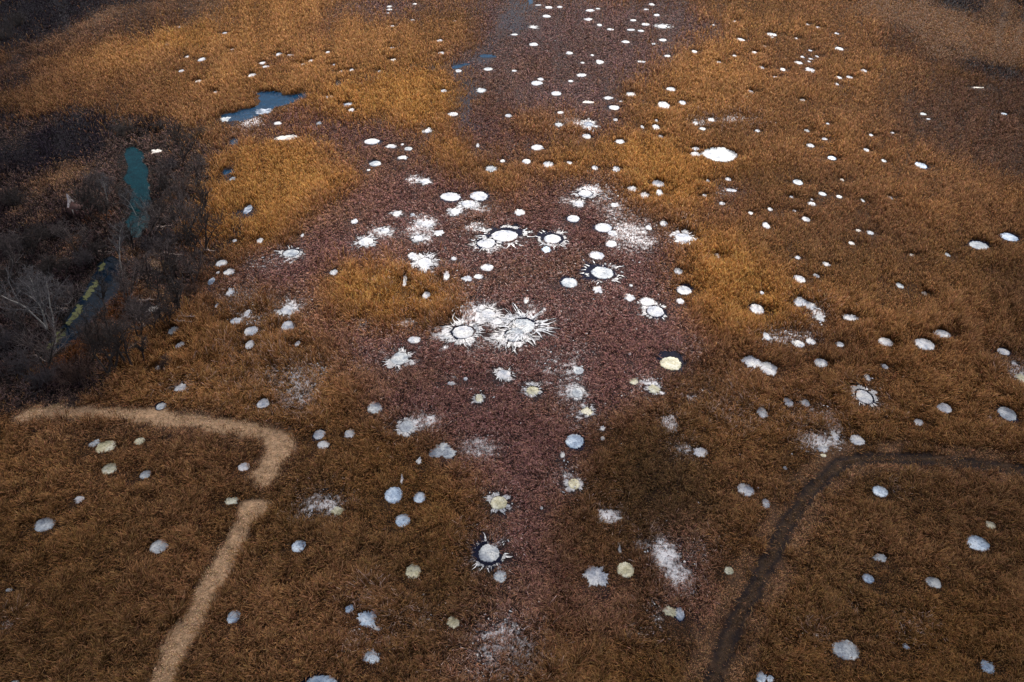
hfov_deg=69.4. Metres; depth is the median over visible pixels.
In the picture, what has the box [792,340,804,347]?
ice pool
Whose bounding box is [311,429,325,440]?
ice pool
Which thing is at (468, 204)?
ice pool
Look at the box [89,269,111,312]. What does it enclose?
bare tree
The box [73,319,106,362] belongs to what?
bare tree
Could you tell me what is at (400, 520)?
ice pool
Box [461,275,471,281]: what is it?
snow patch
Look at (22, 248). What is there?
bush
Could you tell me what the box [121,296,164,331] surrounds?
bare tree
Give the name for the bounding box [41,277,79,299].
bush
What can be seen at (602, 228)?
ice pool
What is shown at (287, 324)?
ice pool
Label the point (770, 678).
snow patch
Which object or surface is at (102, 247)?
bare tree
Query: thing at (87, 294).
algae mat
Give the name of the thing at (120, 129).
bush
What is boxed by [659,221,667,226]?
ice pool
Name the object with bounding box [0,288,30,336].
bare tree
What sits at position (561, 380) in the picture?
snow dusting
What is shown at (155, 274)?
bare tree
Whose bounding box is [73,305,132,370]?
bare tree
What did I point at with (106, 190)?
birch tree
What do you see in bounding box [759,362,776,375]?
ice pool
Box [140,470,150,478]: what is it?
ice pool
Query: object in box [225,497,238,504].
snow patch
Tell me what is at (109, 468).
ice pool
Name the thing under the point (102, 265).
algae mat
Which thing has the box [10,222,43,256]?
bare tree
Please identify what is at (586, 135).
ice pool
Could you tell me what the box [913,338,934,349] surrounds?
ice pool
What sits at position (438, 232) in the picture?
snow patch
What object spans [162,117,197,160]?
bare tree
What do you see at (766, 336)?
ice pool
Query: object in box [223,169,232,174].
marsh pool
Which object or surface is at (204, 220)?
bare tree
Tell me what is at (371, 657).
snow patch
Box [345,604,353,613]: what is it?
snow patch
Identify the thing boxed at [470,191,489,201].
ice pool
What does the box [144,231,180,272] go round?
bare tree
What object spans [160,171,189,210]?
bare tree
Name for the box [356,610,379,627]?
snow patch
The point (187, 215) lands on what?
bare tree
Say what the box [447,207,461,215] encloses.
ice pool
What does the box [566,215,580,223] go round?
ice pool
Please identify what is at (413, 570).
ice pool
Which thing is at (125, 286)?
bare tree
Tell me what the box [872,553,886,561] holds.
snow patch
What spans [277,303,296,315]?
ice pool
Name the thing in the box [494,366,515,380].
ice pool
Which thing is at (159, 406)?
ice pool
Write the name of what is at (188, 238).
bare tree
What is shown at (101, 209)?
bare tree
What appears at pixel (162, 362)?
bush
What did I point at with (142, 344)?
bare tree
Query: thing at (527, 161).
ice pool
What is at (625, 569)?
ice pool
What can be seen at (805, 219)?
ice pool
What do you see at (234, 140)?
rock
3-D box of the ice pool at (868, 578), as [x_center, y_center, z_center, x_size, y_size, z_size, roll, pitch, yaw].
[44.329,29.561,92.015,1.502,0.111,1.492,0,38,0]
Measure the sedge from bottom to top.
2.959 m
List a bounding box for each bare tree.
[0,230,26,276]
[0,250,27,295]
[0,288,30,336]
[6,308,75,371]
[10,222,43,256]
[31,279,87,323]
[33,250,57,280]
[44,254,71,278]
[49,215,93,255]
[66,182,102,216]
[67,316,133,374]
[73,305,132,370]
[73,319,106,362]
[80,168,105,199]
[83,234,113,261]
[86,293,135,363]
[87,197,109,220]
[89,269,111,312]
[103,259,144,302]
[111,317,139,367]
[112,218,138,249]
[114,186,135,201]
[117,289,152,336]
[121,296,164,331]
[122,250,154,283]
[129,334,149,363]
[135,198,173,244]
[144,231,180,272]
[144,265,161,297]
[148,159,176,186]
[151,173,175,196]
[152,261,186,313]
[152,291,178,324]
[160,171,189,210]
[161,199,223,252]
[161,253,179,278]
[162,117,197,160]
[166,191,203,233]
[174,246,205,281]
[176,224,206,259]
[182,152,206,184]
[184,177,215,215]
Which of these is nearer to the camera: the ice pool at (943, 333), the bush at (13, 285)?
the ice pool at (943, 333)
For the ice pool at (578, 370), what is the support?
on the ground at (836, 464)
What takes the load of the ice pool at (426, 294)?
on the ground at (836, 464)
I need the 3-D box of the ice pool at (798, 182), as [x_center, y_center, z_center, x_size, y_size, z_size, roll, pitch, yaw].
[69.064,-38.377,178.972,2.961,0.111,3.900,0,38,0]
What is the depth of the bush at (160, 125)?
203.50 m
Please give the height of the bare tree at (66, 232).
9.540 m
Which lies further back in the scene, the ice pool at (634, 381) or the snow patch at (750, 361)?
the snow patch at (750, 361)
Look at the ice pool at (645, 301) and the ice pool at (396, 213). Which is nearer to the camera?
the ice pool at (645, 301)
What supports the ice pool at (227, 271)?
on the ground at (836, 464)
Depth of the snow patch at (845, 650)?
84.55 m
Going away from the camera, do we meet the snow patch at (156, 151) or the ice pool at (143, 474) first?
the ice pool at (143, 474)
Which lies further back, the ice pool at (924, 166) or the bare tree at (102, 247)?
the ice pool at (924, 166)
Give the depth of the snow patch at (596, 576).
92.21 m
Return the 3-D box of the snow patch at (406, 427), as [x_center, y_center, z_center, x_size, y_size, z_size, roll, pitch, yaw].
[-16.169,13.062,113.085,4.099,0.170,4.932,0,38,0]
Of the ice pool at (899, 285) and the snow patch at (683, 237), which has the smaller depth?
the ice pool at (899, 285)
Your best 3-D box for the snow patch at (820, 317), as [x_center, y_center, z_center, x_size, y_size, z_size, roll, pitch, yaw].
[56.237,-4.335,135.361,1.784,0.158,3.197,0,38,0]
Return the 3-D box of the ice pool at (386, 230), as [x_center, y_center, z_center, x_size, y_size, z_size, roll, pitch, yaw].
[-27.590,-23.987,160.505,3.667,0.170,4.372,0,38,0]
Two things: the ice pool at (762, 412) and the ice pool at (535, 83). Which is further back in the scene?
the ice pool at (535, 83)
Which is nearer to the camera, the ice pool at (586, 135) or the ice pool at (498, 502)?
the ice pool at (498, 502)
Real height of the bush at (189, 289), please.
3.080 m
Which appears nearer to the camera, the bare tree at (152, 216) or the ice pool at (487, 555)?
the ice pool at (487, 555)
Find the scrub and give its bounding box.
[0,0,1023,414]
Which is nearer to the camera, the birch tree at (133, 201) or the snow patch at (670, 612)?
the snow patch at (670, 612)
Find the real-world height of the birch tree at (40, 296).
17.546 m
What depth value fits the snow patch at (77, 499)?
101.86 m
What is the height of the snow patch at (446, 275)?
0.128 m
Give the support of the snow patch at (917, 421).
on the ground at (836, 464)
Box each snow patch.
[74,496,83,503]
[88,439,99,446]
[151,149,161,152]
[168,326,177,333]
[174,383,185,391]
[207,278,214,284]
[221,117,230,121]
[225,288,234,295]
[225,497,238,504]
[230,317,241,323]
[244,309,249,316]
[255,108,272,114]
[276,134,296,139]
[330,269,337,274]
[330,506,342,514]
[344,429,354,437]
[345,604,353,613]
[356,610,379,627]
[362,649,379,664]
[382,347,412,368]
[386,144,395,147]
[398,155,407,159]
[403,274,406,285]
[407,252,416,259]
[429,442,456,458]
[434,230,444,235]
[443,270,449,280]
[446,616,459,628]
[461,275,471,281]
[472,393,485,402]
[476,88,486,92]
[485,166,496,171]
[514,209,524,215]
[523,382,541,396]
[541,246,550,252]
[581,405,594,416]
[582,565,608,586]
[592,286,602,293]
[612,166,620,171]
[614,139,623,143]
[624,293,635,301]
[647,383,661,393]
[663,606,675,617]
[676,298,683,303]
[693,447,707,457]
[740,355,761,368]
[756,671,766,681]
[762,499,769,508]
[767,675,773,681]
[783,398,792,407]
[793,297,806,306]
[799,399,809,406]
[805,67,814,72]
[805,301,816,309]
[814,313,823,321]
[817,444,828,452]
[831,431,838,441]
[842,314,858,321]
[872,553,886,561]
[913,419,922,425]
[980,660,994,674]
[1015,373,1023,380]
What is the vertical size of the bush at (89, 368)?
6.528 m
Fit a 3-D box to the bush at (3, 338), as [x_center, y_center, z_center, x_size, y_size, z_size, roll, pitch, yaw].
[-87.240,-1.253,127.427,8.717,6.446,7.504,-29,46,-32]
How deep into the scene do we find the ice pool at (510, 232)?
159.45 m
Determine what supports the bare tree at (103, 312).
on the ground at (836, 464)
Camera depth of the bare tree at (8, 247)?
142.68 m
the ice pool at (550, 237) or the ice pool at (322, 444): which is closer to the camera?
the ice pool at (322, 444)
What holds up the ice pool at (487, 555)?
on the ground at (836, 464)
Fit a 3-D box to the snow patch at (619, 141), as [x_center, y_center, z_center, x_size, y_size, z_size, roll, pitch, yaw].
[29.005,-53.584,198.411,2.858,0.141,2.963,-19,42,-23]
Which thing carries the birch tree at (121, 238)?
on the ground at (836, 464)
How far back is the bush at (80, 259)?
148.92 m
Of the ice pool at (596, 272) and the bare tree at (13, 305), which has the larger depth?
the ice pool at (596, 272)
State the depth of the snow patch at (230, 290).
141.94 m
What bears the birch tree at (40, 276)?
on the ground at (836, 464)
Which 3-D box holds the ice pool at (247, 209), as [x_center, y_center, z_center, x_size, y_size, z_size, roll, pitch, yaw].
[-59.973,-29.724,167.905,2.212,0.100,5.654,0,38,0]
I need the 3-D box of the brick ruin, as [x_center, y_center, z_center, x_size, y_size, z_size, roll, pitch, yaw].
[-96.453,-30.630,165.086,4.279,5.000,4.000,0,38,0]
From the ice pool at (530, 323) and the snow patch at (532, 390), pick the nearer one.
the snow patch at (532, 390)
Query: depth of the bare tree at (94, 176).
168.56 m
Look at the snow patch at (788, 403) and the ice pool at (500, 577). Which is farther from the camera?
the snow patch at (788, 403)
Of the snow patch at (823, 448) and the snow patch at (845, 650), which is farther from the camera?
the snow patch at (823, 448)
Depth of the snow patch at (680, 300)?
139.35 m
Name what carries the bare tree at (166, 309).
on the ground at (836, 464)
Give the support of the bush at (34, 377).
on the ground at (836, 464)
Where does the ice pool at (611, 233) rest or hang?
on the ground at (836, 464)
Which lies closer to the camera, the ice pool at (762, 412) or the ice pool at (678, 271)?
the ice pool at (762, 412)
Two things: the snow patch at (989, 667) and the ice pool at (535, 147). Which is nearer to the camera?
the snow patch at (989, 667)
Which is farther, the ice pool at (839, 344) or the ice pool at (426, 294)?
the ice pool at (426, 294)
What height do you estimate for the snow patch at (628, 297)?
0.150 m
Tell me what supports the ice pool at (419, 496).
on the ground at (836, 464)
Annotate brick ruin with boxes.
[66,194,96,217]
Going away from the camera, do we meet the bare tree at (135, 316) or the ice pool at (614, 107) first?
the bare tree at (135, 316)
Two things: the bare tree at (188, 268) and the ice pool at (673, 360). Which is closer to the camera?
the ice pool at (673, 360)
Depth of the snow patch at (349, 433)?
111.87 m
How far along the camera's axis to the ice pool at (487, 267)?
148.72 m
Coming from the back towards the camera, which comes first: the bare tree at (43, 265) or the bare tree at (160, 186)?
the bare tree at (160, 186)
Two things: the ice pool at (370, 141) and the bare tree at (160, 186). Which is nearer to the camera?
the bare tree at (160, 186)
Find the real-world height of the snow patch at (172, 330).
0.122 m
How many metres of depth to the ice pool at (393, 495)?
102.44 m
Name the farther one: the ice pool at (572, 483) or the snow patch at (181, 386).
the snow patch at (181, 386)
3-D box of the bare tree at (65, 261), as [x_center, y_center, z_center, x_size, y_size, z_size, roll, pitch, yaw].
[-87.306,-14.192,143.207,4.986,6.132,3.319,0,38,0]
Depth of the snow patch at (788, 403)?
117.30 m
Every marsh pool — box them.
[221,91,306,120]
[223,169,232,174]
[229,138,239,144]
[452,63,469,68]
[480,54,495,57]
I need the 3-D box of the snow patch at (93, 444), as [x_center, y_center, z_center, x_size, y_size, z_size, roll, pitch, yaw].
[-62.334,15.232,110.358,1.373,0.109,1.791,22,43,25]
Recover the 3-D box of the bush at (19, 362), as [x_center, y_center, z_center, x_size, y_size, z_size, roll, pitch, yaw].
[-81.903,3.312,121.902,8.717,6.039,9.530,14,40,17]
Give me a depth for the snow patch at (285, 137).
200.44 m
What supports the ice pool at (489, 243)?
on the ground at (836, 464)
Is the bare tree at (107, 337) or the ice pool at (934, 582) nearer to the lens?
the ice pool at (934, 582)
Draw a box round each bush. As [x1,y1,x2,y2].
[0,18,17,39]
[0,183,44,206]
[0,229,26,255]
[0,269,34,296]
[0,319,35,351]
[0,340,45,380]
[17,359,63,399]
[29,218,69,239]
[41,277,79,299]
[44,350,101,391]
[67,244,96,266]
[79,316,114,346]
[93,169,115,188]
[103,314,132,332]
[111,121,139,136]
[125,297,150,319]
[132,235,164,255]
[141,197,169,213]
[150,220,180,244]
[152,117,164,130]
[154,353,174,371]
[156,155,179,170]
[167,173,190,194]
[183,281,200,295]
[194,125,211,136]
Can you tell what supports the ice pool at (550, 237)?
on the ground at (836, 464)
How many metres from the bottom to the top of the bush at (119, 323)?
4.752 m
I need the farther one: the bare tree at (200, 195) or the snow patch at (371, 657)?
the bare tree at (200, 195)
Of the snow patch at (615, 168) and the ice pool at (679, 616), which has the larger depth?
the snow patch at (615, 168)
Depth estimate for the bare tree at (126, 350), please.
119.81 m
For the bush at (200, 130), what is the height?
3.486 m
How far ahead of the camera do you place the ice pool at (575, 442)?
110.47 m
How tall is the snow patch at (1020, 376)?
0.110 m
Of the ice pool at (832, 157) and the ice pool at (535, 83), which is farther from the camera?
the ice pool at (535, 83)
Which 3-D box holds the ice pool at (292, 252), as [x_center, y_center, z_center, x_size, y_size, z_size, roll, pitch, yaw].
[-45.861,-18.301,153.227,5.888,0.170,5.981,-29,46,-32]
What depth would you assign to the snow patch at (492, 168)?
185.07 m
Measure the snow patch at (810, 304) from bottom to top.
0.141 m
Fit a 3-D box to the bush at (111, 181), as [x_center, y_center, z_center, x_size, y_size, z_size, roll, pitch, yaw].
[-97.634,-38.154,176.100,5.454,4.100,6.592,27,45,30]
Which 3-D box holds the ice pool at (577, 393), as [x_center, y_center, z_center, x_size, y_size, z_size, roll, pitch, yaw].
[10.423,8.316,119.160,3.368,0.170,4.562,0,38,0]
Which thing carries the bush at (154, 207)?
on the ground at (836, 464)
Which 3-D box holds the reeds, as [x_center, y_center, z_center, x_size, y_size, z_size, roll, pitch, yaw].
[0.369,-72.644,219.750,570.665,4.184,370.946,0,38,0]
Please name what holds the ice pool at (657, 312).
on the ground at (836, 464)
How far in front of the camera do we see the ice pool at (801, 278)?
145.52 m
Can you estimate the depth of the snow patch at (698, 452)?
108.81 m
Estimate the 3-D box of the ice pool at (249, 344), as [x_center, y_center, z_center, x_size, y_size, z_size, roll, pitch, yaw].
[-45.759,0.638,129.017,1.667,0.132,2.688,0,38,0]
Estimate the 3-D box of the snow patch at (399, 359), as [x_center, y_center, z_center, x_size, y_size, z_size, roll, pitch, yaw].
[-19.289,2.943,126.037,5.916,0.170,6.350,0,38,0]
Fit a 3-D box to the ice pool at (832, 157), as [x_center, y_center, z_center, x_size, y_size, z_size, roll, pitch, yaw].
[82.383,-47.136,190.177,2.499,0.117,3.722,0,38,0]
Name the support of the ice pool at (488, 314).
on the ground at (836, 464)
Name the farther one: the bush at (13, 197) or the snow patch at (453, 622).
the bush at (13, 197)
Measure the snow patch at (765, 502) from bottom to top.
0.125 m
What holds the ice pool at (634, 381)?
on the ground at (836, 464)
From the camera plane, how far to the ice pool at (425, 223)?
162.77 m
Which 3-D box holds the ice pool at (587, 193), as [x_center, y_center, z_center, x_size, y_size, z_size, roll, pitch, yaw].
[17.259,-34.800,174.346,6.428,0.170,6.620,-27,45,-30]
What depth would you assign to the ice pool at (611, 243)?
155.90 m
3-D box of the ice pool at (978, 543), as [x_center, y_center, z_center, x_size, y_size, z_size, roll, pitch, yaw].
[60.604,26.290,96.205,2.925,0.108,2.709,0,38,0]
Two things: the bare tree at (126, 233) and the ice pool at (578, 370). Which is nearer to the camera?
the ice pool at (578, 370)
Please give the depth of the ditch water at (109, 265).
140.17 m
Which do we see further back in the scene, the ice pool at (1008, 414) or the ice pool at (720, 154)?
the ice pool at (720, 154)
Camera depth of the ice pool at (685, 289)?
142.50 m
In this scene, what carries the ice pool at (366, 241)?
on the ground at (836, 464)
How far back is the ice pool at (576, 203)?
170.35 m
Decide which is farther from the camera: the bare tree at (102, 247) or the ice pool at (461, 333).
the bare tree at (102, 247)
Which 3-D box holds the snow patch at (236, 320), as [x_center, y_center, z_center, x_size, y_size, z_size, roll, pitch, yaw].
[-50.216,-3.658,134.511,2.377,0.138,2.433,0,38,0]
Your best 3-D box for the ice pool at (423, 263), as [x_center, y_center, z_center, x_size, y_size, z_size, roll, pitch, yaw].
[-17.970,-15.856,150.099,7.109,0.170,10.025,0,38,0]
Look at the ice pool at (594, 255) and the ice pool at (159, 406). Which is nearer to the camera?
the ice pool at (159, 406)
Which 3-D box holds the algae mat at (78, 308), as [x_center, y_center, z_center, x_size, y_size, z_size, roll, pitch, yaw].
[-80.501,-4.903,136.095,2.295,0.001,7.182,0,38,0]
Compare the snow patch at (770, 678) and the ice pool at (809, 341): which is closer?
the snow patch at (770, 678)
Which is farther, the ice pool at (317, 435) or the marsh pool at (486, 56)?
the marsh pool at (486, 56)
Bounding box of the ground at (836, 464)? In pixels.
[0,0,1023,681]
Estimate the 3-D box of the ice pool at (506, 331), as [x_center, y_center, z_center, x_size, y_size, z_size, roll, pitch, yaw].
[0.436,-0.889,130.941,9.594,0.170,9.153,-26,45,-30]
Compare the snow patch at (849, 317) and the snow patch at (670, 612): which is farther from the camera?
the snow patch at (849, 317)
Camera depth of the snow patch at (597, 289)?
142.45 m
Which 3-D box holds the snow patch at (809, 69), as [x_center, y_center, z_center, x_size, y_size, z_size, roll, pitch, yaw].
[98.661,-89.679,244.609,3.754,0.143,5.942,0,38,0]
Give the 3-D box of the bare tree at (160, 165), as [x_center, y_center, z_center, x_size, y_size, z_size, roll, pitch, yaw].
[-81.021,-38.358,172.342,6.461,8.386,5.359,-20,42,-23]
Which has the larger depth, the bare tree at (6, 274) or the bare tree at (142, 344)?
the bare tree at (6, 274)
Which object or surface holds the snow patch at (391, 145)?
on the ground at (836, 464)
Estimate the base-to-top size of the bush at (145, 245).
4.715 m
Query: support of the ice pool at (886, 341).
on the ground at (836, 464)
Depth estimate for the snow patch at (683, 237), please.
158.42 m
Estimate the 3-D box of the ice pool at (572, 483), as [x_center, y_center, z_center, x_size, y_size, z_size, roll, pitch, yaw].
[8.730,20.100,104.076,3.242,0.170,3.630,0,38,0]
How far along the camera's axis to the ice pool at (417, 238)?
157.90 m
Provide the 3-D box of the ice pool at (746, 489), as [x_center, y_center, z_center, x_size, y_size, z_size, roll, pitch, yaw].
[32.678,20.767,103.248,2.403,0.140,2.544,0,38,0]
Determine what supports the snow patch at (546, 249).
on the ground at (836, 464)
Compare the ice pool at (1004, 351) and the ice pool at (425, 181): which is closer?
the ice pool at (1004, 351)
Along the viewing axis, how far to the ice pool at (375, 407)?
116.41 m
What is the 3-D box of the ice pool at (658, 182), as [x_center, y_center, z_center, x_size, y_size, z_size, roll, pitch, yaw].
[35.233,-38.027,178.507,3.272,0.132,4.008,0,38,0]
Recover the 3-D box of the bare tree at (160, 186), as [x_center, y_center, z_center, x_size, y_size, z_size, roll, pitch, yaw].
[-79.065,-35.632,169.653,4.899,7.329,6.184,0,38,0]
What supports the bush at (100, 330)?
on the ground at (836, 464)
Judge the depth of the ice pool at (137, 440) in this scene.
110.66 m
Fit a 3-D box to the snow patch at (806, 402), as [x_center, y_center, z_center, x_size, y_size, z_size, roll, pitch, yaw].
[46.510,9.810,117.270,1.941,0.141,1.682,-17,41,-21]
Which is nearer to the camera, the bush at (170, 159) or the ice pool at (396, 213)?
the ice pool at (396, 213)
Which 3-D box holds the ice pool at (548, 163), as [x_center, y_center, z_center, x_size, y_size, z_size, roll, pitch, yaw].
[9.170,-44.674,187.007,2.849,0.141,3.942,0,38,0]
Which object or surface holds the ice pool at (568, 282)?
on the ground at (836, 464)
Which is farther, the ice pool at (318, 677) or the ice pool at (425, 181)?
the ice pool at (425, 181)
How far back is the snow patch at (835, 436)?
111.38 m
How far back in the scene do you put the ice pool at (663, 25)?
285.80 m
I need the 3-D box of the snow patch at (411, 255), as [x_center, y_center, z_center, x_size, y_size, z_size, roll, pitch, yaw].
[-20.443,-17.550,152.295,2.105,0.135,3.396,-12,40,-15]
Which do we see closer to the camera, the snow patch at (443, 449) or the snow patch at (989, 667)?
the snow patch at (989, 667)
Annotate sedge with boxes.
[180,0,770,681]
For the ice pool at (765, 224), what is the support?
on the ground at (836, 464)
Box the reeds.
[0,0,1023,681]
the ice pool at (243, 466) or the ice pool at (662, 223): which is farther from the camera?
the ice pool at (662, 223)
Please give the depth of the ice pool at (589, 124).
207.65 m
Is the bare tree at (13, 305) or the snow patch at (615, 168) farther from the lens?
the snow patch at (615, 168)
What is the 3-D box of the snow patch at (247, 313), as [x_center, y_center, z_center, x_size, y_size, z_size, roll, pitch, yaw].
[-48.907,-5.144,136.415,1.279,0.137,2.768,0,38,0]
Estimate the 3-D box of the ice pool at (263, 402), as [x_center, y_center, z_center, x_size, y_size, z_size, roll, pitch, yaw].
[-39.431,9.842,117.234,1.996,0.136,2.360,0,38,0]
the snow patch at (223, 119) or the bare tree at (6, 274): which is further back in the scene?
the snow patch at (223, 119)
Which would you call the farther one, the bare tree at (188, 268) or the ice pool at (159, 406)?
the bare tree at (188, 268)
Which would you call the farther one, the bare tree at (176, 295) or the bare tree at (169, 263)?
the bare tree at (169, 263)
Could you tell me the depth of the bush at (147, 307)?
134.95 m
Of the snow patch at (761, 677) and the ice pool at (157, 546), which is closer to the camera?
the snow patch at (761, 677)
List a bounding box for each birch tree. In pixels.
[0,254,72,352]
[16,264,54,323]
[94,172,110,199]
[106,218,129,273]
[113,189,149,225]
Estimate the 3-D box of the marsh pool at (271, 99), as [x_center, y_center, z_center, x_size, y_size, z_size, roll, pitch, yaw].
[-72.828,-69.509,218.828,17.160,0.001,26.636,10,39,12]
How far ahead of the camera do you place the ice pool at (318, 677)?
81.90 m
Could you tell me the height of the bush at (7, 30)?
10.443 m
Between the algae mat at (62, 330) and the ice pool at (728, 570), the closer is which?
the ice pool at (728, 570)
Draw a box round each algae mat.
[47,327,66,347]
[65,304,82,325]
[83,280,97,299]
[98,262,105,270]
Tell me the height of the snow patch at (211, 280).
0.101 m
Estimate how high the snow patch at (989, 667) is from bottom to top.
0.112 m
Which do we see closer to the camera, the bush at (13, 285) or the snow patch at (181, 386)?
the snow patch at (181, 386)
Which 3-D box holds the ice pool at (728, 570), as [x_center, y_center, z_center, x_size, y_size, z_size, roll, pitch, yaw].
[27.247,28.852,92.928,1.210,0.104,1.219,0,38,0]
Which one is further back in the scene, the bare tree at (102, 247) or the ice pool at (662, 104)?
the ice pool at (662, 104)
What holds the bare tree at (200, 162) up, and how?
on the ground at (836, 464)
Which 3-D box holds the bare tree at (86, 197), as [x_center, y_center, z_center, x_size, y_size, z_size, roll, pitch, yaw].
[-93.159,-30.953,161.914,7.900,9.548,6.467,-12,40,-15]
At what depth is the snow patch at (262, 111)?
215.42 m
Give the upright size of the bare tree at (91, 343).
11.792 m
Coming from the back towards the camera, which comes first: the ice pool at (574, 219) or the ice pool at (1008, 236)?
the ice pool at (574, 219)
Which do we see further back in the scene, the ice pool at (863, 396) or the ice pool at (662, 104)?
the ice pool at (662, 104)
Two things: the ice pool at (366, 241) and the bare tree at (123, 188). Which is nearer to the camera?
the ice pool at (366, 241)
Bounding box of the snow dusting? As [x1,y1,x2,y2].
[187,14,1016,679]
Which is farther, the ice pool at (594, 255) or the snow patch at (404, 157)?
the snow patch at (404, 157)
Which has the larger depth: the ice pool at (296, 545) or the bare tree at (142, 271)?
the bare tree at (142, 271)
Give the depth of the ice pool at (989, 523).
98.47 m
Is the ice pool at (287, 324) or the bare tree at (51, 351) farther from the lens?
the ice pool at (287, 324)
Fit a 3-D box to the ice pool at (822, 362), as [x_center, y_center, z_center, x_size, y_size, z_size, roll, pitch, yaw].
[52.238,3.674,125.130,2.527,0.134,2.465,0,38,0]
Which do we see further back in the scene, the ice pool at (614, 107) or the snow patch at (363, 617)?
the ice pool at (614, 107)
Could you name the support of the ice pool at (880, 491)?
on the ground at (836, 464)
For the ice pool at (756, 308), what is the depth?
137.55 m
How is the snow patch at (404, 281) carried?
on the ground at (836, 464)
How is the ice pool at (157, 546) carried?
on the ground at (836, 464)
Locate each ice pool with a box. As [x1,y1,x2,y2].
[34,517,55,531]
[95,440,115,452]
[101,463,117,474]
[134,438,144,444]
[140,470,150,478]
[150,539,167,553]
[155,401,165,410]
[215,260,226,266]
[223,268,234,274]
[227,610,240,623]
[238,462,249,470]
[243,205,253,214]
[244,326,257,335]
[245,340,254,349]
[257,398,268,407]
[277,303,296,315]
[279,246,302,257]
[281,321,293,329]
[291,540,305,551]
[298,673,337,681]
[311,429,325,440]
[317,441,329,448]
[355,234,377,246]
[363,138,381,144]
[367,402,381,413]
[369,160,380,166]
[378,226,390,233]
[385,487,401,503]
[391,211,401,216]
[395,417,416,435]
[395,514,410,527]
[405,564,421,578]
[408,336,420,343]
[410,253,439,272]
[412,233,425,241]
[414,492,425,502]
[417,220,434,226]
[418,178,430,184]
[422,292,429,298]
[440,192,461,202]
[442,316,483,346]
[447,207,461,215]
[460,199,478,208]
[468,236,501,250]
[468,534,512,572]
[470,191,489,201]
[474,274,483,278]
[475,223,534,247]
[475,304,501,322]
[480,264,493,270]
[485,492,510,512]
[487,318,540,353]
[492,303,559,347]
[493,570,506,582]
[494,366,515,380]
[522,159,530,163]
[531,81,542,85]
[531,144,543,150]
[534,229,568,247]
[543,161,553,166]
[551,91,560,95]
[559,276,577,288]
[565,432,584,450]
[565,479,581,490]
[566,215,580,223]
[567,384,584,399]
[572,199,583,206]
[573,187,596,198]
[573,367,583,374]
[579,261,623,283]
[580,120,594,128]
[580,133,592,138]
[588,251,604,259]
[592,223,613,232]
[605,240,616,247]
[607,105,619,109]
[608,231,617,235]
[617,561,633,577]
[629,378,637,384]
[639,297,654,306]
[642,303,666,319]
[651,180,664,186]
[655,24,669,27]
[655,348,686,372]
[658,101,669,108]
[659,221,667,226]
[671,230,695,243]
[674,268,682,274]
[674,606,685,622]
[676,283,693,294]
[700,147,737,161]
[724,567,733,574]
[737,483,753,496]
[747,303,764,313]
[756,408,767,418]
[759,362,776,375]
[762,222,769,228]
[763,332,770,340]
[792,179,802,185]
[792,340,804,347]
[793,275,805,282]
[802,217,809,221]
[806,338,815,344]
[814,358,827,367]
[828,155,836,160]
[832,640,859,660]
[835,342,843,346]
[850,435,864,445]
[852,385,877,406]
[862,574,873,583]
[872,486,887,496]
[878,337,892,346]
[896,282,903,288]
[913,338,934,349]
[915,162,929,169]
[926,577,940,588]
[933,330,950,337]
[936,403,951,413]
[966,535,989,551]
[967,239,989,249]
[986,521,995,528]
[996,405,1018,422]
[997,347,1011,355]
[1000,232,1020,241]
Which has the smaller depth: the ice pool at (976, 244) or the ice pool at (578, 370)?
the ice pool at (578, 370)
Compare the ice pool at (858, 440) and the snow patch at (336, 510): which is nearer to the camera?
the snow patch at (336, 510)
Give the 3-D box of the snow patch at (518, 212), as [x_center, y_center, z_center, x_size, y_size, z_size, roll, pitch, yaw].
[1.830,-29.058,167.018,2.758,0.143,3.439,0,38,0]
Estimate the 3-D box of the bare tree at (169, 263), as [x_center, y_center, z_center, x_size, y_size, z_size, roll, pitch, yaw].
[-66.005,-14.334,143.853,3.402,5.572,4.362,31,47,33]
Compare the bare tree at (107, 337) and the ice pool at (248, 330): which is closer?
the bare tree at (107, 337)
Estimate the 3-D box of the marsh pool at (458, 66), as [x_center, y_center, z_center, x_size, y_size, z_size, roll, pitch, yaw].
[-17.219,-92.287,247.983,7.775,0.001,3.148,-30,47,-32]
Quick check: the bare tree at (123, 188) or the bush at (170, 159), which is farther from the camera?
the bush at (170, 159)
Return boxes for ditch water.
[50,256,121,348]
[123,147,151,237]
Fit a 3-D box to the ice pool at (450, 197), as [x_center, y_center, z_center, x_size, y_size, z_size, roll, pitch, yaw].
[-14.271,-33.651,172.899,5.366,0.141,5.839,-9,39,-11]
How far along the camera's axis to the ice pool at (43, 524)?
98.52 m
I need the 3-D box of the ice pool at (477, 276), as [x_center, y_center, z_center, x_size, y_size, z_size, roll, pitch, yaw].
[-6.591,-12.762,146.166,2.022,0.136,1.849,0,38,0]
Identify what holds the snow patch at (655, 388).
on the ground at (836, 464)
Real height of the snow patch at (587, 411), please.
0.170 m
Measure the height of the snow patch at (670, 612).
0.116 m
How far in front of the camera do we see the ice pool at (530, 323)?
133.64 m
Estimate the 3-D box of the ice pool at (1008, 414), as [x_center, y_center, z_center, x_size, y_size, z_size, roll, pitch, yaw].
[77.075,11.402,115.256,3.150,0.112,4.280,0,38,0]
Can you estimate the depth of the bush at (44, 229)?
156.59 m
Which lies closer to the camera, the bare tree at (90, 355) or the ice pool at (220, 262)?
the bare tree at (90, 355)
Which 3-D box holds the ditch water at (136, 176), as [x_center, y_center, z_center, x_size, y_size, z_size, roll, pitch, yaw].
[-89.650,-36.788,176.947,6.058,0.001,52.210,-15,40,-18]

